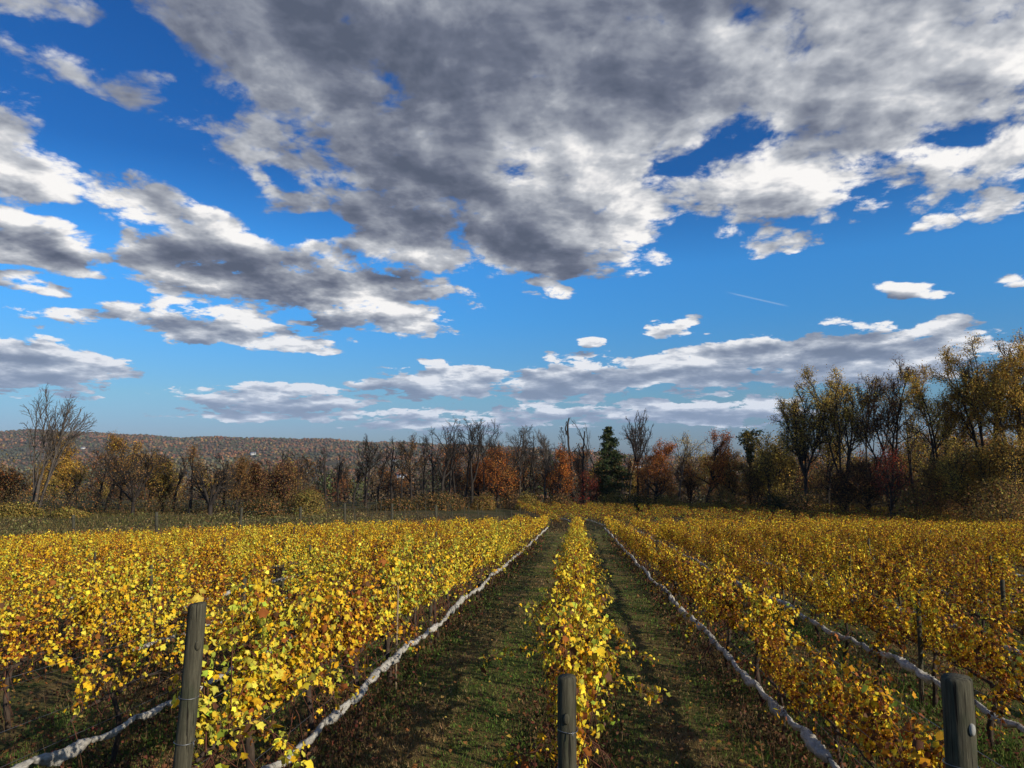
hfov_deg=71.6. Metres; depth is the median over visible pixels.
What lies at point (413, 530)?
grapevine
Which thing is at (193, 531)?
grapevine
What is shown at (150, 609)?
line post
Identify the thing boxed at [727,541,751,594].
grapevine
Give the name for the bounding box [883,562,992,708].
grapevine
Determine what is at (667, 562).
grapevine
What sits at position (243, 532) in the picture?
grapevine
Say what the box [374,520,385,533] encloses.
grapevine
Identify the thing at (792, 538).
grapevine
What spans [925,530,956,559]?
grapevine
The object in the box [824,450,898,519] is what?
autumn tree
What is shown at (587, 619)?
grapevine
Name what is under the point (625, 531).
grapevine
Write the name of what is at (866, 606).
grapevine
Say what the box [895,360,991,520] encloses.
oak tree
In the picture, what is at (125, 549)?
grapevine
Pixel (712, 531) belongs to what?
grapevine
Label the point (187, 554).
grapevine
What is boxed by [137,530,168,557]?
grapevine
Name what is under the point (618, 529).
grapevine
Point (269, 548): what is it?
grapevine
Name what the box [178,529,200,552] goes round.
grapevine
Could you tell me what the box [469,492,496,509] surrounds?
bush
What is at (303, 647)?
grapevine
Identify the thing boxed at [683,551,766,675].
grapevine
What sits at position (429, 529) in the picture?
grapevine
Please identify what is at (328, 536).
grapevine
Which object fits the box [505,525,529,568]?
grapevine
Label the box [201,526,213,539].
grapevine
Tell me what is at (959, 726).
end post
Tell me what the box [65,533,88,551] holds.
grapevine
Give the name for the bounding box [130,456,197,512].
autumn tree
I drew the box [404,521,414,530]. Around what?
grapevine
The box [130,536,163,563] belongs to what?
grapevine
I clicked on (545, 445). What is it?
bare tree
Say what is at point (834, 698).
grapevine
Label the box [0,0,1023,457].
sky
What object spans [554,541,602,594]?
grapevine
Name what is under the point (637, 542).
grapevine
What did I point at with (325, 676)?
trellis
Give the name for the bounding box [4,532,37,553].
grapevine
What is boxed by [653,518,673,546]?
grapevine
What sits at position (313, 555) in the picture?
grapevine
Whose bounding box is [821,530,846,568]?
grapevine
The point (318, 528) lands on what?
grapevine
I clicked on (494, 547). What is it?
grapevine
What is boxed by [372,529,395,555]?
grapevine
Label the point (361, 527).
grapevine
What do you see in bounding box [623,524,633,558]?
grapevine
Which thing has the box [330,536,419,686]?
grapevine
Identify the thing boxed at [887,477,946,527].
bush
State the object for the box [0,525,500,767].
trellis
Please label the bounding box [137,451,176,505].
autumn tree
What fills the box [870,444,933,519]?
maple tree
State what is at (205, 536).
grapevine
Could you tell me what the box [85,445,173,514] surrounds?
bare tree
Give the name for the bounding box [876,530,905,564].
grapevine
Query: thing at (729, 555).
grapevine
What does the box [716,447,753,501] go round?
autumn tree
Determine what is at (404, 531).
grapevine
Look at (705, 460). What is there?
autumn tree
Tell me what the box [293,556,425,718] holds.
grapevine
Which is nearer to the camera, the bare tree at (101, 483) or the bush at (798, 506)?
the bush at (798, 506)
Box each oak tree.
[767,387,842,509]
[794,364,876,517]
[813,369,917,512]
[849,353,935,508]
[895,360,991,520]
[924,328,1023,514]
[966,348,1023,519]
[1005,378,1023,420]
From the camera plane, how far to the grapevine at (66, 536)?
34.31 m
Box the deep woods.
[0,430,1022,509]
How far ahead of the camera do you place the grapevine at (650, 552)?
26.92 m
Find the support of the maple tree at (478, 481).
on the ground at (68, 685)
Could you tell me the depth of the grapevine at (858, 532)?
40.90 m
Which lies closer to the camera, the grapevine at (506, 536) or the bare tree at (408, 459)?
the grapevine at (506, 536)
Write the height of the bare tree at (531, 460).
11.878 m
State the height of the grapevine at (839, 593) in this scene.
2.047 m
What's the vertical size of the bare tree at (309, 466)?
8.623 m
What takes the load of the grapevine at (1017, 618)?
on the ground at (68, 685)
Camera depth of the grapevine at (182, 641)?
10.12 m
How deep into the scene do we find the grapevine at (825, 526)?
39.15 m
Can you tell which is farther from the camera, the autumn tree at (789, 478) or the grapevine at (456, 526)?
the autumn tree at (789, 478)
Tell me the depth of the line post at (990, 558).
18.78 m
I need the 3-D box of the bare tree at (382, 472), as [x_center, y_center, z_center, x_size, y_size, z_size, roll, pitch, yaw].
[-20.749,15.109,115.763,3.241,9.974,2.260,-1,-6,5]
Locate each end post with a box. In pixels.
[172,601,206,767]
[557,673,577,767]
[940,673,980,767]
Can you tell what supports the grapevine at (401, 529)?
on the ground at (68, 685)
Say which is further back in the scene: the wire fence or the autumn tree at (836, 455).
the autumn tree at (836, 455)
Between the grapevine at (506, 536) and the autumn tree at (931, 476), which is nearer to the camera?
the grapevine at (506, 536)
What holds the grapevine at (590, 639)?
on the ground at (68, 685)
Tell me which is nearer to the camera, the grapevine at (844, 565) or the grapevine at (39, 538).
the grapevine at (844, 565)
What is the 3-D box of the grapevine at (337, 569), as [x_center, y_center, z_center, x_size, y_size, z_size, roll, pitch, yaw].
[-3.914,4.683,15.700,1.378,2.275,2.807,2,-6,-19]
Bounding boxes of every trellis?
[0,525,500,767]
[2,521,484,688]
[3,532,399,647]
[175,535,529,767]
[629,549,1003,767]
[674,532,1023,711]
[694,529,1021,606]
[741,536,1021,642]
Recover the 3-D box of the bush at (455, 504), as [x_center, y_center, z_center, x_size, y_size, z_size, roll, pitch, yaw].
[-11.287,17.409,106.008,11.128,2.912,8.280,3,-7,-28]
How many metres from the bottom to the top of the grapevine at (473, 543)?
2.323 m
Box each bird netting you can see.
[11,568,433,767]
[99,531,460,625]
[128,579,352,651]
[261,527,547,767]
[604,527,839,767]
[633,528,1023,732]
[690,529,1017,613]
[701,541,1022,654]
[750,536,1023,591]
[844,545,1023,576]
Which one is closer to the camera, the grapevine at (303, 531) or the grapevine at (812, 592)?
the grapevine at (812, 592)
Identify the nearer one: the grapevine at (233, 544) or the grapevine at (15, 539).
the grapevine at (233, 544)
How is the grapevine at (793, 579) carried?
on the ground at (68, 685)
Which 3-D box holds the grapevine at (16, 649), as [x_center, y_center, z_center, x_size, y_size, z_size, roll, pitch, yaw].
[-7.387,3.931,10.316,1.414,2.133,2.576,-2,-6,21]
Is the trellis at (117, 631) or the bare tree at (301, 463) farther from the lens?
the bare tree at (301, 463)
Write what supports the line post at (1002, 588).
on the ground at (68, 685)
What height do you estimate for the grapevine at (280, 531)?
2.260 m
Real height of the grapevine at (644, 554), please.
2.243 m
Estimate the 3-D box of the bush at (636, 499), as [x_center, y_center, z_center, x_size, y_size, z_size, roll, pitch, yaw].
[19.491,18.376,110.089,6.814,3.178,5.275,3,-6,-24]
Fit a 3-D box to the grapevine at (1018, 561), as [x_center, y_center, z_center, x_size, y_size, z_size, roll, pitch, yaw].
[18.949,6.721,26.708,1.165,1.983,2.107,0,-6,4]
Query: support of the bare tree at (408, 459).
on the ground at (68, 685)
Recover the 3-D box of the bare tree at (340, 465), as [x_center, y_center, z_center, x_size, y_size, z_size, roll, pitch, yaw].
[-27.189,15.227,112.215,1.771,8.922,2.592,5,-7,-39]
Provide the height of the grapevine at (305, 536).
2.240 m
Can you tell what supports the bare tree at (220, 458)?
on the ground at (68, 685)
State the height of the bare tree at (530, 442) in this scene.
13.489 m
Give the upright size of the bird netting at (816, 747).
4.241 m
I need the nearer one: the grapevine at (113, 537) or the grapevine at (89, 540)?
the grapevine at (89, 540)
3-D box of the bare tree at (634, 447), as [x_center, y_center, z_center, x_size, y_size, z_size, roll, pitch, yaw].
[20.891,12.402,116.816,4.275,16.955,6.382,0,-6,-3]
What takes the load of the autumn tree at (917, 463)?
on the ground at (68, 685)
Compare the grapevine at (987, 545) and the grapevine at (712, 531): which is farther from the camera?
the grapevine at (712, 531)
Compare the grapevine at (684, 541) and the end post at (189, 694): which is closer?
the end post at (189, 694)
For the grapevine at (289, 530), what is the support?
on the ground at (68, 685)
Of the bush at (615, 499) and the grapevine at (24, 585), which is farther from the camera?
the bush at (615, 499)
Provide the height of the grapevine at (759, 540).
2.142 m
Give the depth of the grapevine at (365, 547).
26.52 m
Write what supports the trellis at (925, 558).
on the ground at (68, 685)
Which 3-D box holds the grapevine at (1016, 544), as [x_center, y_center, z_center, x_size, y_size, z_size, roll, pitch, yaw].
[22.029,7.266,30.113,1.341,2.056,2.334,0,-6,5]
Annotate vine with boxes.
[0,499,1023,713]
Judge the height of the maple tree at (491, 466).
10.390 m
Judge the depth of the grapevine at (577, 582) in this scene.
11.54 m
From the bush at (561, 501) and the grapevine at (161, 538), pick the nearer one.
the grapevine at (161, 538)
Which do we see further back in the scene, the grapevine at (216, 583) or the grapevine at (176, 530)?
the grapevine at (176, 530)
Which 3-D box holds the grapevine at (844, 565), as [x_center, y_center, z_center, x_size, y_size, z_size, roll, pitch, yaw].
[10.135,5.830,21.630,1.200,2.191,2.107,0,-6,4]
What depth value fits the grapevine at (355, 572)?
17.63 m
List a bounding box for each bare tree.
[19,384,98,511]
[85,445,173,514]
[94,452,113,510]
[117,449,127,511]
[132,451,151,512]
[171,453,191,513]
[180,461,237,515]
[182,442,205,514]
[213,453,237,510]
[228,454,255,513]
[231,453,250,506]
[270,450,288,499]
[287,450,305,499]
[294,454,319,508]
[315,446,329,507]
[334,454,344,506]
[351,459,363,506]
[354,434,387,507]
[376,448,392,502]
[384,436,398,501]
[390,431,426,498]
[395,440,405,497]
[416,437,429,502]
[419,426,441,502]
[428,416,472,505]
[439,432,462,501]
[444,432,467,500]
[453,418,492,505]
[464,425,478,502]
[474,424,498,495]
[480,418,503,495]
[501,425,532,497]
[505,425,533,504]
[520,439,545,508]
[527,432,538,495]
[529,428,553,501]
[553,427,565,495]
[570,417,597,502]
[617,421,651,502]
[625,408,652,494]
[630,429,649,496]
[895,407,926,498]
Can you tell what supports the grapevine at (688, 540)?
on the ground at (68, 685)
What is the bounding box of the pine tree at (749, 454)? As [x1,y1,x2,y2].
[736,428,764,508]
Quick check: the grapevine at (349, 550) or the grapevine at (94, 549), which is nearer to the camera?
the grapevine at (349, 550)
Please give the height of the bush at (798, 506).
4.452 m
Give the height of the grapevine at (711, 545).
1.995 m
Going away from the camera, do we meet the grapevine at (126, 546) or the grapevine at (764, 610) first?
the grapevine at (764, 610)
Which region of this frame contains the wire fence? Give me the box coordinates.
[0,503,436,541]
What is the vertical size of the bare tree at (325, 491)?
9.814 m
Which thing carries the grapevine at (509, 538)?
on the ground at (68, 685)
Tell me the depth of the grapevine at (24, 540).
32.46 m
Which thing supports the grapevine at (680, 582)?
on the ground at (68, 685)
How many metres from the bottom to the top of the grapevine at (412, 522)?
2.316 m
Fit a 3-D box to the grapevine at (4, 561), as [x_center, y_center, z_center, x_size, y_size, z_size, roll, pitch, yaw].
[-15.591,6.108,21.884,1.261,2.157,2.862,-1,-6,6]
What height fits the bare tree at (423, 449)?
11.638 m
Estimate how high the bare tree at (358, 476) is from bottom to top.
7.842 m
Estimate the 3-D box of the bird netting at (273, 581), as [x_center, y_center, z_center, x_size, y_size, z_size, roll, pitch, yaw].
[-6.509,9.268,40.218,0.188,3.213,50.704,-1,-6,5]
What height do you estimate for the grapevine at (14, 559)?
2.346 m
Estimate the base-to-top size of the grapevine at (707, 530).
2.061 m
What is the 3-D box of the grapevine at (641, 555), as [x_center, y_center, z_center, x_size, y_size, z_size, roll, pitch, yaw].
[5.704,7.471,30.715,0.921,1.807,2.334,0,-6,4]
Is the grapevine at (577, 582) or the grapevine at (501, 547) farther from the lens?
the grapevine at (501, 547)
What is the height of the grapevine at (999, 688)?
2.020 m
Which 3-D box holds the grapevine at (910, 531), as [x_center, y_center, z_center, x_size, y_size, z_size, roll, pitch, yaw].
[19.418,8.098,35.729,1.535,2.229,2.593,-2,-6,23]
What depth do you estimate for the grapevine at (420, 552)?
24.73 m
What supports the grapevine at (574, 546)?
on the ground at (68, 685)
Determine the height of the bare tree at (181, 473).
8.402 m
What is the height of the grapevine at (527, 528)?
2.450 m
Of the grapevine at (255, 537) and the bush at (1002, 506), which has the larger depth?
the bush at (1002, 506)
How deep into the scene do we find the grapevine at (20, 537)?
25.44 m
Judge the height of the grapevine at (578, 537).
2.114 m
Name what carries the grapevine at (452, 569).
on the ground at (68, 685)
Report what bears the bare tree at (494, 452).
on the ground at (68, 685)
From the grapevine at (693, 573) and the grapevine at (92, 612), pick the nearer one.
the grapevine at (92, 612)
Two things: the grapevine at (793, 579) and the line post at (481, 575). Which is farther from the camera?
the line post at (481, 575)
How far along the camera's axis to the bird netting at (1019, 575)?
26.20 m
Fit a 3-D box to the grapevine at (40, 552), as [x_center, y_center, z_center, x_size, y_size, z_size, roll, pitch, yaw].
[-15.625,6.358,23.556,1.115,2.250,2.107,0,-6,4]
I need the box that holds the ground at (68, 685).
[0,431,1023,767]
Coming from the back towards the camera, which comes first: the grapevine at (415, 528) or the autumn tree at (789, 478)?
the autumn tree at (789, 478)
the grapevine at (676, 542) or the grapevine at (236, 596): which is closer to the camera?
the grapevine at (236, 596)
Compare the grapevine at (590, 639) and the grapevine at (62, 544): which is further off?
the grapevine at (62, 544)
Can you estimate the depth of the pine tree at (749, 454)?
104.65 m
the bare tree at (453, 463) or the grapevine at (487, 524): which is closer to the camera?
the grapevine at (487, 524)
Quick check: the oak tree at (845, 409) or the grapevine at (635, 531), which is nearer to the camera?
the grapevine at (635, 531)
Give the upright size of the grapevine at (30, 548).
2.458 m
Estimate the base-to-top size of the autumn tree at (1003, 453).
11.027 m
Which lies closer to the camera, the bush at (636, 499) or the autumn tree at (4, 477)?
the autumn tree at (4, 477)
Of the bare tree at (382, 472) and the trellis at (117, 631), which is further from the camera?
the bare tree at (382, 472)
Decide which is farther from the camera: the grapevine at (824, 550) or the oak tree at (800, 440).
the oak tree at (800, 440)
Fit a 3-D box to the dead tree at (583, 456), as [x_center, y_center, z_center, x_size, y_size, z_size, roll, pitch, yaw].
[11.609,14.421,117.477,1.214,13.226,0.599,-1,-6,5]
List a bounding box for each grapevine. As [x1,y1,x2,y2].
[0,535,25,574]
[0,545,33,595]
[0,546,34,604]
[0,551,65,651]
[0,562,49,681]
[0,577,112,729]
[3,537,42,554]
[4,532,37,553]
[7,534,55,583]
[7,535,44,564]
[15,551,117,636]
[18,541,59,586]
[20,538,80,611]
[31,578,181,767]
[33,529,58,555]
[34,533,69,549]
[37,552,147,659]
[39,536,76,558]
[46,534,87,567]
[48,534,105,599]
[57,557,158,694]
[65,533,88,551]
[70,539,113,604]
[70,542,164,643]
[76,539,139,574]
[79,529,106,552]
[83,532,113,568]
[83,537,113,582]
[86,554,211,669]
[87,551,129,621]
[93,533,126,557]
[107,527,137,542]
[108,540,145,591]
[111,538,142,564]
[112,545,184,609]
[115,526,149,550]
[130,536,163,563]
[133,529,152,547]
[135,545,179,584]
[136,549,224,624]
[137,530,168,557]
[141,587,244,703]
[144,531,178,580]
[149,529,174,549]
[150,526,187,559]
[154,559,233,644]
[155,536,204,602]
[158,524,190,546]
[161,528,205,571]
[165,540,198,571]
[168,561,362,767]
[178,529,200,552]
[182,525,203,538]
[185,536,233,606]
[192,534,225,595]
[195,529,224,558]
[196,532,229,554]
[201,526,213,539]
[205,563,289,673]
[212,533,231,545]
[215,532,248,563]
[220,537,263,576]
[223,545,273,594]
[225,553,276,633]
[227,527,245,546]
[227,556,330,643]
[232,559,376,758]
[233,533,262,558]
[234,532,281,590]
[235,528,252,558]
[237,530,277,573]
[248,525,267,543]
[257,526,277,555]
[261,535,289,579]
[264,527,301,592]
[275,522,297,546]
[277,530,303,574]
[281,520,303,542]
[282,541,327,595]
[291,530,327,573]
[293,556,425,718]
[294,525,319,550]
[296,529,333,563]
[297,532,352,597]
[299,524,320,543]
[307,546,363,630]
[308,524,327,542]
[325,521,340,550]
[326,524,350,556]
[329,534,360,585]
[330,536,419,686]
[332,539,373,596]
[336,524,354,547]
[341,529,359,570]
[344,530,399,595]
[347,534,372,574]
[353,521,374,547]
[357,519,374,538]
[367,526,381,543]
[367,529,387,565]
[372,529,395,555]
[373,524,391,540]
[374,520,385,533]
[377,533,460,662]
[377,534,410,575]
[380,527,397,536]
[390,525,407,554]
[393,533,420,597]
[394,521,407,539]
[398,537,476,643]
[402,519,420,536]
[402,524,422,546]
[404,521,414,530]
[406,523,427,546]
[411,536,426,569]
[412,533,439,575]
[416,529,434,547]
[418,520,441,541]
[424,530,455,559]
[427,520,443,543]
[432,541,465,629]
[440,522,452,539]
[441,527,460,556]
[444,520,452,537]
[445,534,487,607]
[446,537,483,617]
[447,528,463,553]
[450,520,460,534]
[453,527,471,547]
[461,527,475,550]
[462,525,501,598]
[472,522,482,536]
[474,526,509,592]
[479,582,670,767]
[482,525,499,586]
[485,521,491,533]
[492,523,525,574]
[494,525,520,563]
[494,534,507,579]
[497,520,534,564]
[504,609,617,767]
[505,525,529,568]
[513,518,527,558]
[517,515,536,545]
[518,521,536,550]
[522,514,541,548]
[529,516,537,544]
[530,549,598,633]
[539,574,591,647]
[546,551,607,590]
[546,576,630,732]
[551,549,635,696]
[552,533,611,587]
[554,533,603,564]
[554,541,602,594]
[555,547,600,614]
[558,525,594,552]
[560,521,584,552]
[563,529,591,564]
[564,528,597,564]
[565,535,602,581]
[569,518,595,551]
[610,522,632,553]
[614,521,623,551]
[618,527,638,564]
[620,526,657,580]
[621,524,638,557]
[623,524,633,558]
[624,528,644,566]
[630,530,648,571]
[633,534,651,568]
[641,537,659,586]
[644,539,676,597]
[649,541,683,602]
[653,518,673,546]
[657,541,695,612]
[662,548,699,623]
[665,521,678,552]
[665,546,721,638]
[666,564,726,655]
[670,527,684,554]
[674,520,687,552]
[678,525,696,563]
[683,530,695,567]
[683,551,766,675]
[688,527,703,566]
[688,532,711,574]
[698,541,728,581]
[701,521,710,538]
[705,533,724,571]
[706,522,720,545]
[707,521,727,549]
[714,522,738,551]
[716,527,729,557]
[720,536,741,592]
[722,564,820,706]
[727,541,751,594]
[728,524,747,547]
[734,547,767,596]
[739,529,756,559]
[742,524,754,541]
[747,528,765,559]
[748,521,771,554]
[748,626,811,747]
[749,523,764,547]
[757,538,778,572]
[762,553,788,615]
[766,526,783,544]
[767,536,796,565]
[770,549,813,628]
[771,629,891,767]
[776,522,795,546]
[779,530,805,570]
[787,530,805,546]
[791,527,817,559]
[795,563,841,639]
[797,520,812,540]
[798,536,821,586]
[800,534,841,584]
[801,561,872,658]
[807,522,821,554]
[808,528,834,560]
[811,520,834,539]
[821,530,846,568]
[823,523,842,550]
[830,540,872,604]
[833,535,857,572]
[838,524,855,540]
[838,526,855,551]
[839,661,980,767]
[847,570,931,679]
[848,546,895,616]
[850,527,872,567]
[850,528,866,549]
[851,538,875,586]
[865,524,879,558]
[867,526,897,566]
[869,533,909,582]
[871,545,924,625]
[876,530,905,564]
[880,526,895,559]
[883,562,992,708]
[884,522,915,551]
[892,542,930,578]
[901,531,935,563]
[903,558,972,642]
[905,528,932,555]
[913,525,935,540]
[913,546,958,606]
[922,535,955,586]
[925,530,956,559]
[927,530,951,556]
[935,591,1023,748]
[942,545,992,617]
[947,538,989,585]
[948,529,978,561]
[952,555,1014,659]
[962,525,983,552]
[965,527,994,558]
[967,535,993,562]
[971,545,1023,629]
[976,539,1014,591]
[981,531,1008,549]
[988,536,1023,587]
[989,525,1020,567]
[999,584,1023,659]
[1002,531,1023,568]
[1006,529,1023,557]
[1008,525,1023,542]
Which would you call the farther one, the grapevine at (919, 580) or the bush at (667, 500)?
the bush at (667, 500)
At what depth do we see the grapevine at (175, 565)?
18.53 m
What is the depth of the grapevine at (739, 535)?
36.11 m
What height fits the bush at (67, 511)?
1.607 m
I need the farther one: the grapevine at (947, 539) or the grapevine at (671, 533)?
the grapevine at (671, 533)
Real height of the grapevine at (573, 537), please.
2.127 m
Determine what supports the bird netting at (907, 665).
on the ground at (68, 685)
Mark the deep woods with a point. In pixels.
(575, 463)
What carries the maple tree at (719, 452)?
on the ground at (68, 685)
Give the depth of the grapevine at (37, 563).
20.48 m
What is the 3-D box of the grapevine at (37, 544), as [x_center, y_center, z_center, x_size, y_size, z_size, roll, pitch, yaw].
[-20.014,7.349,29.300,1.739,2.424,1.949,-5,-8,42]
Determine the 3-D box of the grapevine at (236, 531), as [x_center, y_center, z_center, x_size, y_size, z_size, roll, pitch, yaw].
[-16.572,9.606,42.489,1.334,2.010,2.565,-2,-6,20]
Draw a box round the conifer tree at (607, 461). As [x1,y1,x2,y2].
[580,426,641,504]
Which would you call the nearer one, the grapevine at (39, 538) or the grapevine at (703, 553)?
the grapevine at (703, 553)
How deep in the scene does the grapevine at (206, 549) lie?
24.55 m
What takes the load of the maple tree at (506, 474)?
on the ground at (68, 685)
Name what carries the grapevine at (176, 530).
on the ground at (68, 685)
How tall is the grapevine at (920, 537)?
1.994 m
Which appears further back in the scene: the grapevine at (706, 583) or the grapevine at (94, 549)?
the grapevine at (94, 549)
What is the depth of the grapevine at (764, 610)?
11.04 m
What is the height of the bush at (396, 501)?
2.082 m
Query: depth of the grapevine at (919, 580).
16.16 m
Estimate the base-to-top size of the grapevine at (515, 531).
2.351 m
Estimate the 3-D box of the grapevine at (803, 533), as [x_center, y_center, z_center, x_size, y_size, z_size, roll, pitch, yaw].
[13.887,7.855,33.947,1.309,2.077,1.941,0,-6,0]
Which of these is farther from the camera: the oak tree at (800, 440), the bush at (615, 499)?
the bush at (615, 499)
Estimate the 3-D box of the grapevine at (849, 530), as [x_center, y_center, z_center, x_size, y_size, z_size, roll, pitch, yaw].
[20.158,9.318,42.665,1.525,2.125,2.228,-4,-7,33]
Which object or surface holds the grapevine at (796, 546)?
on the ground at (68, 685)
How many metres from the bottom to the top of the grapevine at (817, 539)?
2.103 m
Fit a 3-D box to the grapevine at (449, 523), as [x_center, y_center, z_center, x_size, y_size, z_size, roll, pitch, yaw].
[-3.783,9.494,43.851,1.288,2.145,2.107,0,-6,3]
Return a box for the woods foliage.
[0,424,1022,522]
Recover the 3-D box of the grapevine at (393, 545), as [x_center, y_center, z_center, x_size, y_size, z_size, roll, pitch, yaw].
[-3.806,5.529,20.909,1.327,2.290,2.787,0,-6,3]
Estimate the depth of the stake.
11.86 m
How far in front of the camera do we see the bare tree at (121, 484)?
97.73 m
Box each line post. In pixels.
[64,562,68,634]
[145,575,152,672]
[221,537,225,591]
[239,578,246,687]
[281,539,285,593]
[428,561,432,647]
[479,540,483,597]
[674,555,676,614]
[780,568,784,620]
[848,556,852,609]
[867,538,871,569]
[915,589,923,705]
[989,556,992,618]
[1000,580,1010,669]
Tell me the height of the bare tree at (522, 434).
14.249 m
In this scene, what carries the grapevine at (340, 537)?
on the ground at (68, 685)
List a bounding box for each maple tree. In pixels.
[461,459,495,496]
[479,447,516,507]
[489,465,542,507]
[545,443,579,502]
[571,470,600,508]
[631,437,679,502]
[680,429,744,506]
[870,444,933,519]
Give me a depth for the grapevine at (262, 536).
34.62 m
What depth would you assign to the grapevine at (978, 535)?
33.87 m
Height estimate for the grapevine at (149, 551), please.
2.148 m
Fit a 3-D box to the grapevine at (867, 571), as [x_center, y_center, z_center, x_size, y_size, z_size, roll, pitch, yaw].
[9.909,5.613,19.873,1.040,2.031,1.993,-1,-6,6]
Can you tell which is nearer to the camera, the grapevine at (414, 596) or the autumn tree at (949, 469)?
the grapevine at (414, 596)
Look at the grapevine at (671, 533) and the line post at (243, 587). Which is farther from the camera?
the grapevine at (671, 533)
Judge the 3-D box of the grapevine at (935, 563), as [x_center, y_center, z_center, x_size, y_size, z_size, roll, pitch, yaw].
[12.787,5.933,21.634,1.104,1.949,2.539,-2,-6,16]
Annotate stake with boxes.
[395,586,398,688]
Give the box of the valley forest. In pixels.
[0,428,1018,504]
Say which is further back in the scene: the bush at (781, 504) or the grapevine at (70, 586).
the bush at (781, 504)
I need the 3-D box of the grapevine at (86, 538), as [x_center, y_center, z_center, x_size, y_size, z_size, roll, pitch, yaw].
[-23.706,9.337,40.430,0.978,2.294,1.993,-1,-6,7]
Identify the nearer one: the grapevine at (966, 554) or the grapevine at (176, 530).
the grapevine at (966, 554)
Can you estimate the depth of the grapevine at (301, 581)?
14.10 m
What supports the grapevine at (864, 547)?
on the ground at (68, 685)
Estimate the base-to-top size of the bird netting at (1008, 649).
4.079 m
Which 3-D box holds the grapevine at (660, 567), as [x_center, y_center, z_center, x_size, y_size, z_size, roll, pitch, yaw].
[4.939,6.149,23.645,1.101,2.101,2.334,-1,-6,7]
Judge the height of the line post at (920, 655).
2.249 m
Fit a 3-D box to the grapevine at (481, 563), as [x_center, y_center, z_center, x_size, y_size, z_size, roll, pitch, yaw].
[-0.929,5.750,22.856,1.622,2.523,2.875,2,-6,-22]
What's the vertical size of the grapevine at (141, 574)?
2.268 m
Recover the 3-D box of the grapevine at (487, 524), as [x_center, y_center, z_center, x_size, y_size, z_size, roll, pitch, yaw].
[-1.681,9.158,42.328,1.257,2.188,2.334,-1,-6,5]
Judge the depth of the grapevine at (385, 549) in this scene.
19.19 m
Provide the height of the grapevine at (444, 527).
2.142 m
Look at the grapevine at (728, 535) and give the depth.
37.74 m
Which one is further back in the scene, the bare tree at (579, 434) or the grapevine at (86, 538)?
the bare tree at (579, 434)
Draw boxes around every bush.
[0,500,49,518]
[51,506,91,518]
[235,495,288,517]
[287,487,326,514]
[370,497,416,510]
[403,491,470,510]
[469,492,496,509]
[515,490,539,510]
[540,492,581,511]
[593,489,627,512]
[619,492,654,512]
[648,494,683,512]
[703,484,747,514]
[753,492,796,517]
[782,488,826,520]
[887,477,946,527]
[954,476,1023,535]
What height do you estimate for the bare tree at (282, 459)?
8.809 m
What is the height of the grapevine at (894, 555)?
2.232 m
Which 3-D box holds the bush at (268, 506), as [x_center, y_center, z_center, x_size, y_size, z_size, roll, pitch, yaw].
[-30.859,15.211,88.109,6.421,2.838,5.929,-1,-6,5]
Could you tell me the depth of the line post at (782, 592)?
19.00 m
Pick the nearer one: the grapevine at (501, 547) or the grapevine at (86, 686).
the grapevine at (86, 686)
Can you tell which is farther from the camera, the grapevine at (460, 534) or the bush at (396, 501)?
the bush at (396, 501)
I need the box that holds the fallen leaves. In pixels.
[0,533,1023,767]
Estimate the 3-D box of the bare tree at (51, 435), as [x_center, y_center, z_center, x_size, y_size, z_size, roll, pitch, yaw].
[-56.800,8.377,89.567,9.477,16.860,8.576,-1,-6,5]
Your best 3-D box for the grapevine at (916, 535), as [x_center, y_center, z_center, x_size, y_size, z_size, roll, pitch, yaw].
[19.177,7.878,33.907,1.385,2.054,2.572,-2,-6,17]
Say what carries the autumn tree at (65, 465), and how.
on the ground at (68, 685)
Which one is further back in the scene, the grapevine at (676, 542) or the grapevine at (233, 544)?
the grapevine at (676, 542)
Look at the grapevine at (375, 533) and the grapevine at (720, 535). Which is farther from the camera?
the grapevine at (720, 535)
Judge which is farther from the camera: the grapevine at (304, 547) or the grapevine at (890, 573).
the grapevine at (304, 547)
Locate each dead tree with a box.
[565,418,578,507]
[578,431,584,508]
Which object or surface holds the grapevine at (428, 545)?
on the ground at (68, 685)
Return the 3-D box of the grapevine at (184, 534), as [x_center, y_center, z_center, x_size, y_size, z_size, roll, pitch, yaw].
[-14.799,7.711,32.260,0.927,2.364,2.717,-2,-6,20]
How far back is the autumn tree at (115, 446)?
95.57 m
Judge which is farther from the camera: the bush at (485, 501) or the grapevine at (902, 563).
the bush at (485, 501)
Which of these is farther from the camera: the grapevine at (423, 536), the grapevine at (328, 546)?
the grapevine at (423, 536)
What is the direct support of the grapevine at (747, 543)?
on the ground at (68, 685)
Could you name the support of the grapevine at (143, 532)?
on the ground at (68, 685)
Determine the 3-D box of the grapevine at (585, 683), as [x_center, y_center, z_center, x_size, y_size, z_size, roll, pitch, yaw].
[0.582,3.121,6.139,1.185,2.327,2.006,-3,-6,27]
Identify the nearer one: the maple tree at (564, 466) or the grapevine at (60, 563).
the grapevine at (60, 563)
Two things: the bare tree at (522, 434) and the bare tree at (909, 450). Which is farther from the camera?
the bare tree at (522, 434)
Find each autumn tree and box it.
[0,464,32,510]
[23,429,89,507]
[99,430,154,512]
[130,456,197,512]
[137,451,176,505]
[237,458,270,512]
[262,458,317,511]
[669,457,711,506]
[670,432,708,503]
[689,451,733,501]
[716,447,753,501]
[732,457,787,508]
[741,431,791,502]
[766,447,803,500]
[816,410,861,514]
[816,459,876,522]
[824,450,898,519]
[895,437,1017,529]
[896,417,956,495]
[897,451,971,523]
[940,427,1023,530]

